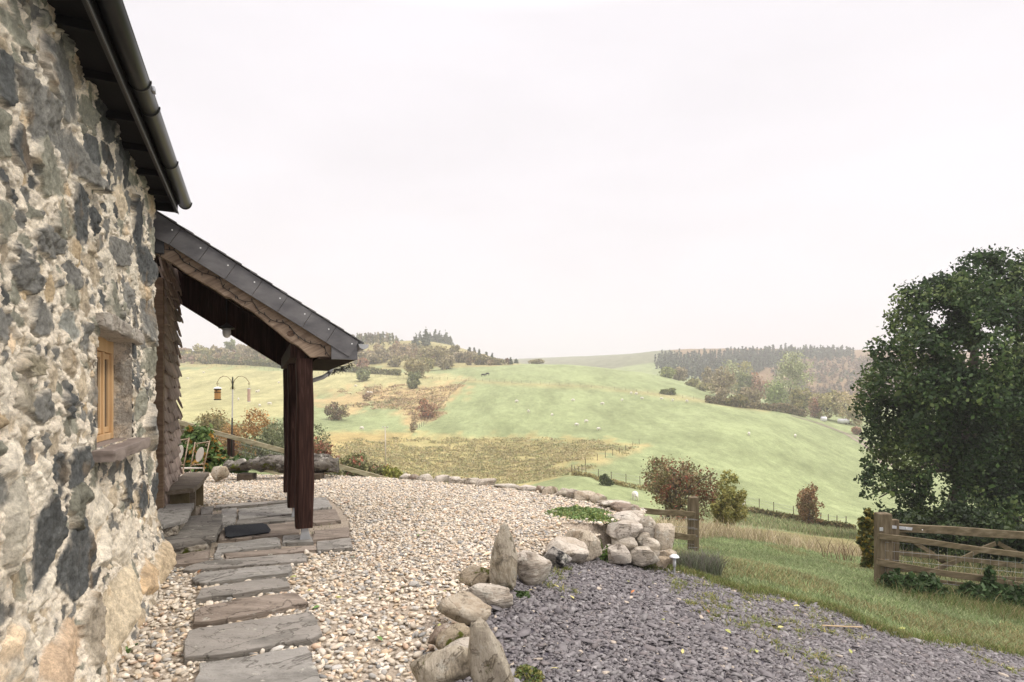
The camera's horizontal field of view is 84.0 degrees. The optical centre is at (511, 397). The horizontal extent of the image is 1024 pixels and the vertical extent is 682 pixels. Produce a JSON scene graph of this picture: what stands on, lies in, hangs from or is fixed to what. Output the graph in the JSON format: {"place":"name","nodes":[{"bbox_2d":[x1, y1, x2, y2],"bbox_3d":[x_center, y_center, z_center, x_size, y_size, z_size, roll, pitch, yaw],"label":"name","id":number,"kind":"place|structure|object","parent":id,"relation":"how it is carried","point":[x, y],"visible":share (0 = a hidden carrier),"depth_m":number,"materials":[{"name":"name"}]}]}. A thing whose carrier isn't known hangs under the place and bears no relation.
{"place":"outdoors","nodes":[
{"label":"outdoors","id":0,"kind":"place"},
{"bbox_2d":[111,476,637,681],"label":"gravel ground","id":1,"kind":"structure","parent":0,"point":[604,537],"depth_m":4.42,"materials":[{"name":"gravel"}]},
{"bbox_2d":[0,0,191,681],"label":"stone cottage","id":2,"kind":"structure","parent":1,"relation":"on","point":[92,182],"depth_m":2.98,"materials":[{"name":"grey stone"}]},
{"bbox_2d":[97,337,113,441],"bbox_3d":[-2.795,-0.060,3.761,0.070,0.720,1.050,0,0,-24],"label":"window","id":3,"kind":"structure","parent":2,"relation":"in","point":[105,351],"depth_m":4.07,"materials":[{"name":"brown wood"}]},
{"bbox_2d":[154,211,368,539],"bbox_3d":[-3.218,-0.151,7.290,2.201,3.443,3.024,0,0,-24],"label":"timber porch","id":4,"kind":"object","parent":2,"relation":"attached to","point":[299,361],"visible":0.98,"depth_m":6.22,"materials":[{"name":"wood"}]},
{"bbox_2d":[166,472,208,515],"bbox_3d":[-4.326,1.338,7.727,0.422,0.464,1.805,0,0,-24],"label":"wooden bench","id":5,"kind":"object","parent":1,"relation":"on","point":[187,487],"visible":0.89,"depth_m":7.21,"materials":[{"name":"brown wood"}]},
{"bbox_2d":[174,550,209,567],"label":"paving slab","id":6,"kind":"structure","parent":1,"relation":"on","point":[184,560],"depth_m":5.50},
{"bbox_2d":[164,513,222,554],"bbox_3d":[-3.566,1.538,6.293,0.648,0.217,1.508,0,0,-24],"label":"stone step","id":7,"kind":"object","parent":1,"relation":"on","point":[198,533],"visible":0.54,"depth_m":5.97,"materials":[{"name":"stone"}]},
{"bbox_2d":[158,503,193,536],"bbox_3d":[-3.791,1.364,6.330,0.380,0.182,1.209,0,0,-25],"label":"stone step","id":8,"kind":"object","parent":7,"relation":"on","point":[174,518],"visible":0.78,"depth_m":6.16,"materials":[{"name":"stone"}]},
{"bbox_2d":[221,508,236,527],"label":"paving slab","id":9,"kind":"structure","parent":1,"relation":"on","point":[229,517],"depth_m":7.43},
{"bbox_2d":[192,564,291,587],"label":"paving slab","id":10,"kind":"structure","parent":1,"relation":"on","point":[220,577],"depth_m":4.98,"materials":[{"name":"stone"}]},
{"bbox_2d":[195,577,289,604],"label":"paving slab","id":11,"kind":"structure","parent":1,"relation":"on","point":[250,588],"depth_m":4.60,"materials":[{"name":"stone"}]},
{"bbox_2d":[183,553,307,573],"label":"paving slab","id":12,"kind":"structure","parent":1,"relation":"on","point":[246,562],"depth_m":5.35,"materials":[{"name":"stone"}]},
{"bbox_2d":[215,537,280,555],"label":"paving slab","id":13,"kind":"structure","parent":1,"relation":"on","point":[257,544],"depth_m":5.97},
{"bbox_2d":[214,500,286,510],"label":"paving slab","id":14,"kind":"structure","parent":1,"relation":"on","point":[242,505],"depth_m":8.27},
{"bbox_2d":[193,593,308,628],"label":"paving slab","id":15,"kind":"structure","parent":1,"relation":"on","point":[241,609],"depth_m":4.16,"materials":[{"name":"stone"}]},
{"bbox_2d":[183,612,321,664],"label":"paving slab","id":16,"kind":"structure","parent":1,"relation":"on","point":[228,641],"depth_m":3.67,"materials":[{"name":"stone"}]},
{"bbox_2d":[194,646,321,681],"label":"paving slab","id":17,"kind":"structure","parent":1,"relation":"on","point":[293,665],"depth_m":3.25,"materials":[{"name":"stone"}]},
{"bbox_2d":[218,521,299,542],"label":"paving slab","id":18,"kind":"structure","parent":1,"relation":"on","point":[279,530],"depth_m":6.49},
{"bbox_2d":[224,523,270,537],"bbox_3d":[-3.075,1.531,6.615,0.473,0.014,0.623,0,0,-29],"label":"doormat","id":19,"kind":"object","parent":18,"relation":"on","point":[231,531],"visible":1,"depth_m":6.58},
{"bbox_2d":[238,503,291,520],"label":"paving slab","id":20,"kind":"structure","parent":1,"relation":"on","point":[264,511],"depth_m":7.70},
{"bbox_2d":[236,515,294,524],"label":"paving slab","id":21,"kind":"structure","parent":1,"relation":"on","point":[277,519],"depth_m":7.19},
{"bbox_2d":[224,545,316,558],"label":"paving slab","id":22,"kind":"structure","parent":1,"relation":"on","point":[295,550],"depth_m":5.72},
{"bbox_2d":[282,535,313,546],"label":"paving slab","id":23,"kind":"structure","parent":1,"relation":"on","point":[291,540],"depth_m":6.16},
{"bbox_2d":[313,509,340,525],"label":"paving slab","id":24,"kind":"structure","parent":1,"relation":"on","point":[326,517],"depth_m":7.36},
{"bbox_2d":[313,527,349,543],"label":"paving slab","id":25,"kind":"structure","parent":1,"relation":"on","point":[332,534],"depth_m":6.46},
{"bbox_2d":[316,537,352,552],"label":"paving slab","id":26,"kind":"structure","parent":1,"relation":"on","point":[341,544],"depth_m":5.97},
{"bbox_2d":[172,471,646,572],"bbox_3d":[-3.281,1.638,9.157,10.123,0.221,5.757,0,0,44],"label":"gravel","id":27,"kind":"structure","parent":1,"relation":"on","point":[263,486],"depth_m":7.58,"materials":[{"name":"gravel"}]},
{"bbox_2d":[181,440,209,471],"bbox_3d":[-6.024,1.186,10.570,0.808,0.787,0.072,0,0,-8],"label":"garden chair","id":28,"kind":"object","parent":27,"relation":"on","point":[199,454],"visible":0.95,"depth_m":10.59,"materials":[{"name":"wood"}]},
{"bbox_2d":[211,466,229,481],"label":"rock","id":29,"kind":"object","parent":27,"relation":"on","point":[218,473],"visible":1,"depth_m":10.59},
{"bbox_2d":[223,453,339,480],"bbox_3d":[-4.504,1.344,11.150,2.167,0.512,0.539,0,0,0],"label":"old log","id":30,"kind":"object","parent":27,"relation":"on","point":[327,463],"visible":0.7,"depth_m":11.00,"materials":[{"name":"wood"}]},
{"bbox_2d":[409,645,470,681],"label":"rock","id":31,"kind":"object","parent":1,"relation":"on","point":[449,664],"visible":0.83,"depth_m":3.02,"materials":[{"name":"stone"}]},
{"bbox_2d":[456,565,489,585],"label":"rock","id":32,"kind":"object","parent":1,"relation":"on","point":[471,575],"visible":0.65,"depth_m":4.97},
{"bbox_2d":[545,504,612,520],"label":"ground cover plant","id":33,"kind":"object","parent":1,"relation":"on","point":[576,511],"visible":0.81,"depth_m":7.69,"materials":[{"name":"green plant"}]},
{"bbox_2d":[564,529,601,561],"bbox_3d":[0.808,1.762,6.804,0.431,0.405,0.444,0,0,-33],"label":"rock","id":34,"kind":"object","parent":1,"relation":"on","point":[591,540],"visible":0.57,"depth_m":6.67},
{"bbox_2d":[610,502,639,511],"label":"rock","id":35,"kind":"object","parent":1,"relation":"on","point":[619,506],"visible":0.65,"depth_m":7.91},
{"bbox_2d":[611,510,644,521],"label":"rock","id":36,"kind":"object","parent":1,"relation":"on","point":[627,515],"visible":0.52,"depth_m":7.51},
{"bbox_2d":[123,0,1023,358],"label":"sky","id":37,"kind":"structure","parent":0,"point":[519,179],"materials":[{"name":"white"}]},
{"bbox_2d":[176,341,1023,647],"bbox_3d":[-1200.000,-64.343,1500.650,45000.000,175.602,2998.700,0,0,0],"label":"terrain","id":38,"kind":"structure","parent":0,"point":[772,461],"depth_m":176.37,"materials":[{"name":"plant"}]},
{"bbox_2d":[179,423,229,472],"bbox_3d":[-6.862,1.295,12.543,1.130,1.497,1.101,0,0,-22],"label":"bramble","id":39,"kind":"object","parent":38,"relation":"on","point":[217,455],"visible":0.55,"depth_m":12.27,"materials":[{"name":"green plant"}]},
{"bbox_2d":[185,411,229,442],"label":"bush","id":40,"kind":"object","parent":38,"relation":"on","point":[214,421],"visible":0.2,"depth_m":60.03,"materials":[{"name":"green plant"}]},
{"bbox_2d":[178,350,273,363],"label":"trees","id":41,"kind":"object","parent":38,"relation":"on","point":[204,357],"visible":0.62,"depth_m":366.17,"materials":[{"name":"green plant"}]},
{"bbox_2d":[216,407,276,461],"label":"bush","id":42,"kind":"object","parent":38,"relation":"on","point":[251,429],"visible":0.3,"depth_m":55.02,"materials":[{"name":"brown plant"}]},
{"bbox_2d":[238,422,283,459],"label":"bush","id":43,"kind":"object","parent":38,"relation":"on","point":[267,435],"visible":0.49,"depth_m":43.54,"materials":[{"name":"green plant"}]},
{"bbox_2d":[178,419,386,477],"bbox_3d":[-5.341,1.848,13.755,5.512,2.780,0.785,0,0,-4],"label":"rail fence","id":44,"kind":"object","parent":38,"relation":"on","point":[184,424],"visible":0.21,"depth_m":13.65,"materials":[{"name":"wood"}]},
{"bbox_2d":[263,418,331,448],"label":"willow bush","id":45,"kind":"object","parent":38,"relation":"on","point":[316,440],"visible":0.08,"depth_m":51.96,"materials":[{"name":"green plant"}]},
{"bbox_2d":[214,358,401,375],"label":"hedge","id":46,"kind":"object","parent":38,"relation":"on","point":[354,369],"visible":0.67,"depth_m":344.68,"materials":[{"name":"green plant"}]},
{"bbox_2d":[314,437,342,474],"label":"rowan bush","id":47,"kind":"object","parent":38,"relation":"on","point":[319,450],"visible":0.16,"depth_m":32.47,"materials":[{"name":"brown plant"}]},
{"bbox_2d":[324,401,349,419],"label":"thorn bush","id":48,"kind":"object","parent":38,"relation":"on","point":[337,414],"visible":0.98,"depth_m":175.30,"materials":[{"name":"green plant"}]},
{"bbox_2d":[179,341,509,364],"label":"scrub","id":49,"kind":"object","parent":38,"relation":"on","point":[395,351],"visible":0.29,"depth_m":387.11,"materials":[{"name":"green plant"}]},
{"bbox_2d":[326,450,392,476],"bbox_3d":[-8.236,4.146,31.117,3.641,2.725,3.463,0,0,0],"label":"hawthorn bush","id":50,"kind":"object","parent":38,"relation":"on","point":[350,462],"visible":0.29,"depth_m":30.34,"materials":[{"name":"green plant"}]},
{"bbox_2d":[351,331,398,347],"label":"hill wood","id":51,"kind":"object","parent":38,"relation":"on","point":[370,338],"visible":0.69,"depth_m":491.22,"materials":[{"name":"green plant"}]},
{"bbox_2d":[337,384,464,421],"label":"bracken","id":52,"kind":"object","parent":38,"relation":"on","point":[389,401],"visible":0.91,"depth_m":217.11,"materials":[{"name":"brown plant"}]},
{"bbox_2d":[403,357,429,377],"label":"broadleaf tree","id":53,"kind":"object","parent":38,"relation":"on","point":[413,366],"visible":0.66,"depth_m":277.45,"materials":[{"name":"green plant"}]},
{"bbox_2d":[415,399,438,418],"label":"thorn bush","id":54,"kind":"object","parent":38,"relation":"on","point":[425,413],"visible":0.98,"depth_m":183.44,"materials":[{"name":"brown plant"}]},
{"bbox_2d":[415,345,452,364],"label":"broadleaf tree","id":55,"kind":"object","parent":38,"relation":"on","point":[438,352],"visible":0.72,"depth_m":357.73,"materials":[{"name":"green plant"}]},
{"bbox_2d":[332,436,638,483],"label":"rushes","id":56,"kind":"object","parent":38,"relation":"on","point":[512,476],"visible":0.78,"depth_m":122.63,"materials":[{"name":"yellow plant"}]},
{"bbox_2d":[570,471,658,492],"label":"bramble bank","id":57,"kind":"structure","parent":38,"relation":"on","point":[596,477],"depth_m":76.89,"materials":[{"name":"green plant"}]},
{"bbox_2d":[640,496,698,551],"bbox_3d":[2.823,2.567,10.433,1.500,1.411,0.263,0,0,-22],"label":"rail fence","id":58,"kind":"object","parent":38,"relation":"on","point":[691,536],"visible":0.59,"depth_m":10.61,"materials":[{"name":"wood"}]},
{"bbox_2d":[640,454,721,522],"bbox_3d":[8.871,5.359,30.148,4.155,4.872,4.278,0,0,0],"label":"hawthorn bush","id":59,"kind":"object","parent":38,"relation":"on","point":[665,481],"visible":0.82,"depth_m":29.69,"materials":[{"name":"brown plant"}]},
{"bbox_2d":[671,546,733,576],"bbox_3d":[2.471,2.172,7.624,0.978,0.334,0.843,0,0,0],"label":"lavender bush","id":60,"kind":"object","parent":38,"relation":"on","point":[705,563],"visible":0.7,"depth_m":7.50,"materials":[{"name":"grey plant"}]},
{"bbox_2d":[707,365,735,397],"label":"broadleaf tree","id":61,"kind":"object","parent":38,"relation":"on","point":[727,379],"visible":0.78,"depth_m":252.30,"materials":[{"name":"green plant"}]},
{"bbox_2d":[709,469,749,526],"bbox_3d":[12.160,5.821,32.011,2.206,3.546,2.044,0,0,0],"label":"bush","id":62,"kind":"object","parent":38,"relation":"on","point":[729,506],"visible":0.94,"depth_m":31.65,"materials":[{"name":"green plant"}]},
{"bbox_2d":[740,386,760,402],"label":"broadleaf tree","id":63,"kind":"object","parent":38,"relation":"on","point":[752,395],"visible":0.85,"depth_m":233.97,"materials":[{"name":"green plant"}]},
{"bbox_2d":[654,343,855,381],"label":"conifer wood","id":64,"kind":"object","parent":38,"relation":"on","point":[766,356],"visible":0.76,"depth_m":620.77,"materials":[{"name":"green plant"}]},
{"bbox_2d":[705,395,807,416],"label":"hedge","id":65,"kind":"object","parent":38,"relation":"on","point":[791,409],"visible":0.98,"depth_m":218.53,"materials":[{"name":"green plant"}]},
{"bbox_2d":[747,371,770,401],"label":"broadleaf tree","id":66,"kind":"object","parent":38,"relation":"on","point":[757,384],"visible":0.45,"depth_m":319.25,"materials":[{"name":"brown plant"}]},
{"bbox_2d":[763,381,786,404],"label":"broadleaf tree","id":67,"kind":"object","parent":38,"relation":"on","point":[774,396],"visible":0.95,"depth_m":275.60,"materials":[{"name":"green plant"}]},
{"bbox_2d":[761,347,816,403],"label":"broadleaf tree","id":68,"kind":"object","parent":38,"relation":"on","point":[798,367],"visible":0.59,"depth_m":287.80,"materials":[{"name":"green plant"}]},
{"bbox_2d":[741,506,857,529],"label":"bramble bank","id":69,"kind":"structure","parent":38,"relation":"on","point":[762,511],"depth_m":61.72,"materials":[{"name":"green plant"}]},
{"bbox_2d":[787,386,814,413],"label":"broadleaf tree","id":70,"kind":"object","parent":38,"relation":"on","point":[799,400],"visible":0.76,"depth_m":252.08,"materials":[{"name":"green plant"}]},
{"bbox_2d":[794,482,824,523],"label":"bush","id":71,"kind":"object","parent":38,"relation":"on","point":[806,504],"visible":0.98,"depth_m":55.91,"materials":[{"name":"brown plant"}]},
{"bbox_2d":[808,389,843,419],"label":"broadleaf tree","id":72,"kind":"object","parent":38,"relation":"on","point":[825,401],"visible":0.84,"depth_m":230.20,"materials":[{"name":"green plant"}]},
{"bbox_2d":[770,354,917,399],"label":"young plantation","id":73,"kind":"object","parent":38,"relation":"on","point":[832,374],"visible":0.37,"depth_m":561.36,"materials":[{"name":"brown plant"}]},
{"bbox_2d":[831,391,866,425],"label":"broadleaf tree","id":74,"kind":"object","parent":38,"relation":"on","point":[846,411],"visible":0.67,"depth_m":224.16,"materials":[{"name":"green plant"}]},
{"bbox_2d":[855,507,873,569],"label":"bush","id":75,"kind":"object","parent":38,"relation":"on","point":[865,538],"visible":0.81,"depth_m":12.44,"materials":[{"name":"green plant"}]},
{"bbox_2d":[875,568,925,593],"bbox_3d":[6.470,3.067,9.518,0.819,0.407,0.551,0,0,0],"label":"nettle clump","id":76,"kind":"object","parent":38,"relation":"on","point":[899,578],"visible":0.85,"depth_m":9.43,"materials":[{"name":"green plant"}]},
{"bbox_2d":[892,508,951,556],"bbox_3d":[15.061,5.118,20.926,2.281,2.151,2.337,0,0,0],"label":"undergrowth shrub","id":77,"kind":"object","parent":38,"relation":"on","point":[909,516],"visible":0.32,"depth_m":20.61,"materials":[{"name":"green plant"}]},
{"bbox_2d":[909,571,950,597],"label":"nettle clump","id":78,"kind":"object","parent":38,"relation":"on","point":[932,582],"visible":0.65,"depth_m":9.53,"materials":[{"name":"green plant"}]},
{"bbox_2d":[848,244,1023,541],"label":"sycamore tree","id":79,"kind":"object","parent":38,"relation":"on","point":[969,441],"visible":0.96,"depth_m":25.27,"materials":[{"name":"green plant"}]},
{"bbox_2d":[874,512,1023,587],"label":"rail fence","id":80,"kind":"object","parent":38,"relation":"on","point":[884,537],"visible":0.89,"depth_m":9.79,"materials":[{"name":"wood"}]},
{"bbox_2d":[892,519,1023,588],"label":"field gate","id":81,"kind":"structure","parent":38,"relation":"on","point":[898,528],"depth_m":10.30,"materials":[{"name":"wood"}]},
{"bbox_2d":[899,543,1023,583],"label":"rough grass","id":82,"kind":"structure","parent":38,"relation":"on","point":[963,567],"depth_m":15.30,"materials":[{"name":"beige plant"}]},
{"bbox_2d":[922,499,1001,566],"bbox_3d":[15.996,4.981,20.056,2.737,2.561,2.511,0,0,0],"label":"undergrowth shrub","id":83,"kind":"object","parent":38,"relation":"on","point":[958,515],"visible":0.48,"depth_m":19.91,"materials":[{"name":"green plant"}]},
{"bbox_2d":[951,581,1001,603],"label":"nettle clump","id":84,"kind":"object","parent":38,"relation":"on","point":[967,588],"visible":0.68,"depth_m":9.71,"materials":[{"name":"green plant"}]},
{"bbox_2d":[980,565,1005,603],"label":"nettle clump","id":85,"kind":"object","parent":38,"relation":"on","point":[990,583],"visible":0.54,"depth_m":9.81,"materials":[{"name":"green plant"}]},
{"bbox_2d":[970,514,1023,574],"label":"undergrowth shrub","id":86,"kind":"object","parent":38,"relation":"on","point":[995,523],"visible":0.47,"depth_m":18.83,"materials":[{"name":"green plant"}]},
{"bbox_2d":[997,576,1023,609],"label":"nettle clump","id":87,"kind":"object","parent":38,"relation":"on","point":[1012,596],"visible":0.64,"depth_m":9.82,"materials":[{"name":"green plant"}]},
{"bbox_2d":[462,564,1023,681],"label":"slate drive","id":88,"kind":"structure","parent":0,"point":[546,653],"depth_m":4.49,"materials":[{"name":"gravel"}]},
{"bbox_2d":[436,591,491,625],"bbox_3d":[-0.348,1.521,4.075,0.410,0.224,0.318,0,0,0],"label":"rock","id":89,"kind":"object","parent":88,"relation":"on","point":[466,608],"visible":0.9,"depth_m":3.98,"materials":[{"name":"stone"}]},
{"bbox_2d":[489,522,517,590],"bbox_3d":[-0.073,1.389,4.930,0.244,0.625,0.166,0,0,0],"label":"standing stone","id":90,"kind":"object","parent":88,"relation":"on","point":[503,565],"visible":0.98,"depth_m":4.87,"materials":[{"name":"stone"}]},
{"bbox_2d":[513,664,544,681],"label":"weed","id":91,"kind":"object","parent":88,"relation":"on","point":[535,671],"visible":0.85,"depth_m":3.39,"materials":[{"name":"green plant"}]},
{"bbox_2d":[543,546,571,567],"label":"rock","id":92,"kind":"object","parent":88,"relation":"on","point":[557,557],"visible":0.92,"depth_m":6.04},
{"bbox_2d":[607,543,631,563],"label":"rock","id":93,"kind":"object","parent":88,"relation":"on","point":[619,554],"visible":0.97,"depth_m":6.74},
{"bbox_2d":[630,546,659,566],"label":"rock","id":94,"kind":"object","parent":88,"relation":"on","point":[643,556],"visible":0.97,"depth_m":6.82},
{"bbox_2d":[612,536,637,551],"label":"rock","id":95,"kind":"object","parent":94,"relation":"on","point":[630,543],"visible":0.49,"depth_m":6.95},
{"bbox_2d":[606,520,642,539],"bbox_3d":[1.413,1.682,7.172,0.464,0.290,0.405,0,0,0],"label":"rock","id":96,"kind":"object","parent":95,"relation":"on","point":[619,530],"visible":0.84,"depth_m":7.01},
{"bbox_2d":[641,537,659,556],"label":"rock","id":97,"kind":"object","parent":94,"relation":"on","point":[653,544],"visible":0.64,"depth_m":7.03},
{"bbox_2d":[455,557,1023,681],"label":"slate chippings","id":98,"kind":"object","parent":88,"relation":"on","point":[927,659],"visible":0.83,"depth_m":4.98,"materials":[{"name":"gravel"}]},
{"bbox_2d":[435,623,469,649],"bbox_3d":[-0.354,1.501,3.464,0.217,0.208,0.146,0,0,-10],"label":"rock","id":99,"kind":"object","parent":98,"relation":"on","point":[448,635],"visible":0.45,"depth_m":3.46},
{"bbox_2d":[466,583,512,611],"bbox_3d":[-0.164,1.586,4.550,0.373,0.218,0.276,0,0,23],"label":"rock","id":100,"kind":"object","parent":98,"relation":"on","point":[496,595],"visible":0.74,"depth_m":4.46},
{"bbox_2d":[468,617,514,681],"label":"standing stone","id":101,"kind":"object","parent":98,"relation":"on","point":[487,660],"visible":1,"depth_m":2.95,"materials":[{"name":"stone"}]},
{"bbox_2d":[517,550,551,584],"bbox_3d":[0.184,1.588,5.342,0.394,0.319,0.306,0,0,0],"label":"rock","id":102,"kind":"object","parent":98,"relation":"on","point":[533,568],"visible":0.89,"depth_m":5.23,"materials":[{"name":"stone"}]},
{"bbox_2d":[546,536,588,563],"bbox_3d":[0.624,1.742,6.461,0.477,0.293,0.370,0,0,0],"label":"rock","id":103,"kind":"object","parent":98,"relation":"on","point":[576,550],"visible":0.66,"depth_m":6.40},
{"bbox_2d":[660,549,676,563],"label":"rock","id":104,"kind":"object","parent":98,"relation":"on","point":[667,552],"visible":0.38,"depth_m":7.14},
{"bbox_2d":[653,523,674,550],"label":"rock","id":105,"kind":"object","parent":104,"relation":"on","point":[664,534],"visible":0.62,"depth_m":7.24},
{"bbox_2d":[638,515,655,537],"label":"rock","id":106,"kind":"object","parent":105,"relation":"on","point":[648,523],"visible":0.47,"depth_m":7.33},
{"bbox_2d":[539,555,1023,681],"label":"weeds","id":107,"kind":"object","parent":88,"relation":"on","point":[693,602],"visible":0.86,"depth_m":5.85,"materials":[{"name":"green plant"}]},
{"bbox_2d":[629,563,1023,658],"bbox_3d":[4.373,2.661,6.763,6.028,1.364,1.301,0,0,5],"label":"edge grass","id":108,"kind":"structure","parent":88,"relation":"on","point":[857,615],"depth_m":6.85,"materials":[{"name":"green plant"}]},
{"bbox_2d":[654,508,862,556],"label":"dead grass","id":109,"kind":"structure","parent":0,"point":[710,529],"depth_m":17.05,"materials":[{"name":"beige plant"}]},
{"bbox_2d":[699,508,860,538],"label":"bank grass","id":110,"kind":"structure","parent":0,"point":[827,532],"depth_m":47.18,"materials":[{"name":"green plant"}]},
{"bbox_2d":[647,535,1023,653],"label":"lawn grass","id":111,"kind":"structure","parent":0,"point":[845,575],"depth_m":8.56,"materials":[{"name":"green plant"}]},
{"bbox_2d":[869,566,1023,626],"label":"verge grass","id":112,"kind":"structure","parent":0,"point":[1003,607],"depth_m":9.22,"materials":[{"name":"green plant"}]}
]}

